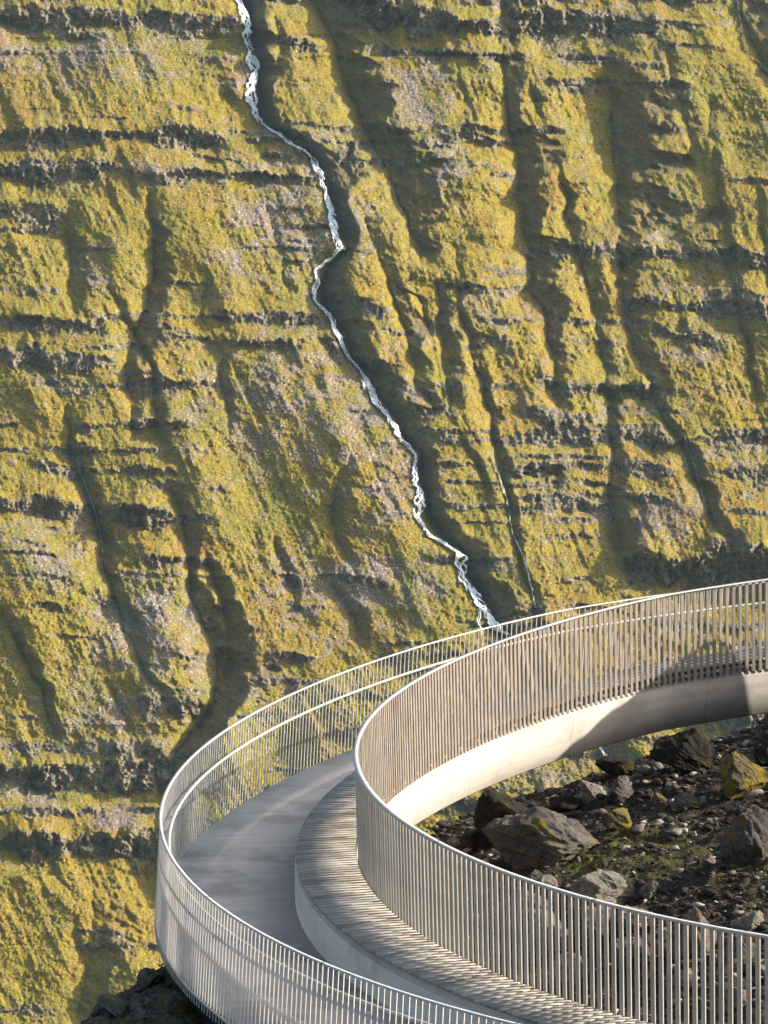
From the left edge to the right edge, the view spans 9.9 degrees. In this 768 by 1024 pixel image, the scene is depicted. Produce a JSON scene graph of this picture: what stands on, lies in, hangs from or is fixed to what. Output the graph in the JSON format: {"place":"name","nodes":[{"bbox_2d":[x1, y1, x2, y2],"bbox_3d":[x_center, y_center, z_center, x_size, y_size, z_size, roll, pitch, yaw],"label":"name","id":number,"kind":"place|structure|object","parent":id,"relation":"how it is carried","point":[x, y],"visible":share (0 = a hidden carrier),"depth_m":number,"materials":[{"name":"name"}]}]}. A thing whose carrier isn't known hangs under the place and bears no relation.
{"place":"outdoors","nodes":[
{"label":"outdoors","id":0,"kind":"place"},
{"bbox_2d":[0,0,767,1023],"bbox_3d":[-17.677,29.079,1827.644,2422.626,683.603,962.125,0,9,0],"label":"mountain","id":1,"kind":"structure","parent":0,"point":[534,204],"depth_m":1897.33,"materials":[{"name":"plant"}]},
{"bbox_2d":[77,456,102,553],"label":"stream","id":2,"kind":"structure","parent":1,"relation":"on","point":[93,506],"depth_m":1852.51,"materials":[{"name":"liquid"}]},
{"bbox_2d":[236,0,509,634],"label":"waterfall","id":3,"kind":"structure","parent":1,"relation":"on","point":[254,60],"depth_m":1931.06,"materials":[{"name":"white liquid"}]},
{"bbox_2d":[433,312,447,405],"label":"stream","id":4,"kind":"structure","parent":1,"relation":"on","point":[439,358],"depth_m":1901.93,"materials":[{"name":"liquid"}]},
{"bbox_2d":[477,604,482,634],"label":"waterfall","id":5,"kind":"structure","parent":1,"relation":"on","point":[480,609],"depth_m":1799.29,"materials":[{"name":"white liquid"}]},
{"bbox_2d":[661,405,704,500],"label":"stream","id":6,"kind":"structure","parent":1,"relation":"on","point":[688,450],"depth_m":1865.64,"materials":[{"name":"liquid"}]},
{"bbox_2d":[736,0,766,70],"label":"stream","id":7,"kind":"structure","parent":1,"relation":"on","point":[743,36],"depth_m":2064.72,"materials":[{"name":"liquid"}]},
{"bbox_2d":[83,714,767,1023],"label":"hillside","id":8,"kind":"structure","parent":0,"point":[136,1009],"depth_m":57.62,"materials":[{"name":"black stone"}]},
{"bbox_2d":[97,994,130,1016],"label":"boulder","id":9,"kind":"object","parent":8,"relation":"on","point":[115,1005],"visible":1,"depth_m":54.42,"materials":[{"name":"grey stone"}]},
{"bbox_2d":[136,968,164,987],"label":"boulder","id":10,"kind":"object","parent":8,"relation":"on","point":[149,977],"visible":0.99,"depth_m":55.11,"materials":[{"name":"grey stone"}]},
{"bbox_2d":[151,992,194,1014],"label":"boulder","id":11,"kind":"object","parent":8,"relation":"on","point":[175,1002],"visible":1,"depth_m":53.98,"materials":[{"name":"grey stone"}]},
{"bbox_2d":[81,718,767,1023],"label":"rubble","id":12,"kind":"object","parent":8,"relation":"on","point":[645,769],"visible":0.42,"depth_m":58.67,"materials":[{"name":"stone"}]},
{"bbox_2d":[165,666,767,1023],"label":"viewing walkway","id":13,"kind":"structure","parent":8,"relation":"on","point":[239,862],"depth_m":59.87,"materials":[{"name":"concrete"}]},
{"bbox_2d":[154,581,764,1023],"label":"guard railing","id":14,"kind":"object","parent":13,"relation":"on","point":[168,851],"visible":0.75,"depth_m":56.98,"materials":[{"name":"silver metal"}]},
{"bbox_2d":[295,646,764,1023],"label":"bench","id":15,"kind":"object","parent":13,"relation":"on","point":[349,907],"visible":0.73,"depth_m":53.24,"materials":[{"name":"weathered timber slats"},{"name":"cast concrete"}]},
{"bbox_2d":[353,578,767,1023],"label":"guard railing","id":16,"kind":"object","parent":13,"relation":"attached to","point":[396,732],"visible":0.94,"depth_m":55.41,"materials":[{"name":"silver metal"}]},
{"bbox_2d":[459,829,486,851],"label":"boulder","id":17,"kind":"object","parent":8,"relation":"on","point":[474,840],"visible":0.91,"depth_m":60.78,"materials":[{"name":"black stone"}]},
{"bbox_2d":[473,787,527,844],"bbox_3d":[1.690,4.219,60.795,0.793,0.996,0.943,7,12,38],"label":"boulder","id":18,"kind":"object","parent":8,"relation":"on","point":[492,804],"visible":0.52,"depth_m":60.49,"materials":[{"name":"grey stone"}]},
{"bbox_2d":[493,891,547,918],"bbox_3d":[1.784,5.072,57.255,0.775,0.393,0.650,3,10,15],"label":"boulder","id":19,"kind":"object","parent":8,"relation":"on","point":[521,903],"visible":0.2,"depth_m":57.09,"materials":[{"name":"grey stone"}]},
{"bbox_2d":[499,908,567,962],"bbox_3d":[1.915,5.276,55.623,0.792,0.634,0.881,-6,11,-34],"label":"boulder","id":20,"kind":"object","parent":8,"relation":"on","point":[560,931],"visible":0.22,"depth_m":55.43,"materials":[{"name":"grey stone"}]},
{"bbox_2d":[528,869,540,880],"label":"boulder","id":21,"kind":"object","parent":8,"relation":"on","point":[535,874],"visible":0.58,"depth_m":58.39,"materials":[{"name":"grey stone"}]},
{"bbox_2d":[481,806,599,870],"bbox_3d":[2.090,4.360,59.145,1.548,1.018,1.084,-6,9,-1],"label":"boulder","id":22,"kind":"object","parent":8,"relation":"on","point":[538,836],"visible":0.96,"depth_m":58.79,"materials":[{"name":"grey stone"}]},
{"bbox_2d":[538,874,557,888],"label":"boulder","id":23,"kind":"object","parent":8,"relation":"on","point":[550,880],"visible":0.48,"depth_m":57.97,"materials":[{"name":"grey stone"}]},
{"bbox_2d":[547,793,581,812],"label":"boulder","id":24,"kind":"object","parent":8,"relation":"on","point":[563,803],"visible":0.98,"depth_m":61.15,"materials":[{"name":"grey stone"}]},
{"bbox_2d":[547,952,582,986],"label":"boulder","id":25,"kind":"object","parent":8,"relation":"on","point":[574,972],"visible":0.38,"depth_m":53.92,"materials":[{"name":"grey stone"}]},
{"bbox_2d":[574,905,610,950],"bbox_3d":[2.567,5.168,55.295,0.441,0.631,0.539,7,11,36],"label":"boulder","id":26,"kind":"object","parent":8,"relation":"on","point":[602,922],"visible":0.36,"depth_m":55.15,"materials":[{"name":"grey stone"}]},
{"bbox_2d":[579,780,609,803],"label":"boulder","id":27,"kind":"object","parent":8,"relation":"on","point":[590,790],"visible":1,"depth_m":61.14,"materials":[{"name":"grey stone"}]},
{"bbox_2d":[570,868,634,911],"bbox_3d":[2.713,4.825,56.587,0.761,0.618,0.675,-8,12,-42],"label":"boulder","id":28,"kind":"object","parent":8,"relation":"on","point":[608,886],"visible":0.69,"depth_m":56.35,"materials":[{"name":"grey stone"}]},
{"bbox_2d":[595,755,634,776],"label":"boulder","id":29,"kind":"object","parent":8,"relation":"on","point":[611,766],"visible":1,"depth_m":62.36,"materials":[{"name":"brown stone"}]},
{"bbox_2d":[601,808,631,830],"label":"boulder","id":30,"kind":"object","parent":8,"relation":"on","point":[619,818],"visible":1,"depth_m":59.42,"materials":[{"name":"yellow stone"}]},
{"bbox_2d":[607,775,633,801],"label":"boulder","id":31,"kind":"object","parent":8,"relation":"on","point":[621,787],"visible":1,"depth_m":60.76,"materials":[{"name":"grey stone"}]},
{"bbox_2d":[609,937,649,969],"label":"boulder","id":32,"kind":"object","parent":8,"relation":"on","point":[632,953],"visible":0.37,"depth_m":53.76,"materials":[{"name":"grey stone"}]},
{"bbox_2d":[615,906,652,934],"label":"boulder","id":33,"kind":"object","parent":8,"relation":"on","point":[632,921],"visible":0.27,"depth_m":55.28,"materials":[{"name":"grey stone"}]},
{"bbox_2d":[638,880,658,900],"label":"boulder","id":34,"kind":"object","parent":8,"relation":"on","point":[648,890],"visible":1,"depth_m":56.41,"materials":[{"name":"grey stone"}]},
{"bbox_2d":[652,793,666,802],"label":"boulder","id":35,"kind":"object","parent":8,"relation":"on","point":[657,797],"visible":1,"depth_m":60.25,"materials":[{"name":"yellow stone"}]},
{"bbox_2d":[664,781,679,794],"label":"boulder","id":36,"kind":"object","parent":8,"relation":"on","point":[670,788],"visible":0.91,"depth_m":60.51,"materials":[{"name":"grey stone"}]},
{"bbox_2d":[664,969,691,989],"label":"boulder","id":37,"kind":"object","parent":8,"relation":"on","point":[681,979],"visible":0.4,"depth_m":52.49,"materials":[{"name":"grey stone"}]},
{"bbox_2d":[649,727,714,771],"bbox_3d":[4.129,3.297,61.632,0.910,0.700,0.728,6,9,-6],"label":"boulder","id":38,"kind":"object","parent":8,"relation":"on","point":[691,749],"visible":1,"depth_m":61.43,"materials":[{"name":"stone"}]},
{"bbox_2d":[671,791,700,809],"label":"boulder","id":39,"kind":"object","parent":8,"relation":"on","point":[682,798],"visible":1,"depth_m":59.83,"materials":[{"name":"grey stone"}]},
{"bbox_2d":[671,906,716,959],"bbox_3d":[3.734,5.091,53.671,0.558,0.788,0.560,4,10,21],"label":"boulder","id":40,"kind":"object","parent":8,"relation":"on","point":[694,914],"visible":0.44,"depth_m":53.44,"materials":[{"name":"grey stone"}]},
{"bbox_2d":[701,853,715,866],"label":"boulder","id":41,"kind":"object","parent":8,"relation":"on","point":[709,859],"visible":1,"depth_m":57.17,"materials":[{"name":"grey stone"}]},
{"bbox_2d":[715,986,751,1014],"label":"boulder","id":42,"kind":"object","parent":8,"relation":"on","point":[726,1000],"visible":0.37,"depth_m":51.32,"materials":[{"name":"stone"}]},
{"bbox_2d":[716,934,754,963],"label":"boulder","id":43,"kind":"object","parent":8,"relation":"on","point":[735,949],"visible":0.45,"depth_m":52.91,"materials":[{"name":"grey stone"}]},
{"bbox_2d":[718,804,767,864],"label":"boulder","id":44,"kind":"object","parent":8,"relation":"on","point":[744,839],"visible":0.97,"depth_m":56.49,"materials":[{"name":"grey stone"}]},
{"bbox_2d":[719,751,767,799],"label":"boulder","id":45,"kind":"object","parent":8,"relation":"on","point":[741,775],"visible":1,"depth_m":59.82,"materials":[{"name":"yellow stone"}]},
{"bbox_2d":[730,910,764,930],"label":"boulder","id":46,"kind":"object","parent":8,"relation":"on","point":[749,920],"visible":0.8,"depth_m":54.08,"materials":[{"name":"grey stone"}]},
{"bbox_2d":[753,742,767,766],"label":"boulder","id":47,"kind":"object","parent":8,"relation":"on","point":[760,755],"visible":1,"depth_m":60.88,"materials":[{"name":"grey stone"}]},
{"bbox_2d":[492,457,535,606],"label":"stream","id":48,"kind":"structure","parent":0,"point":[515,538],"depth_m":1823.81,"materials":[{"name":"liquid"}]}
]}

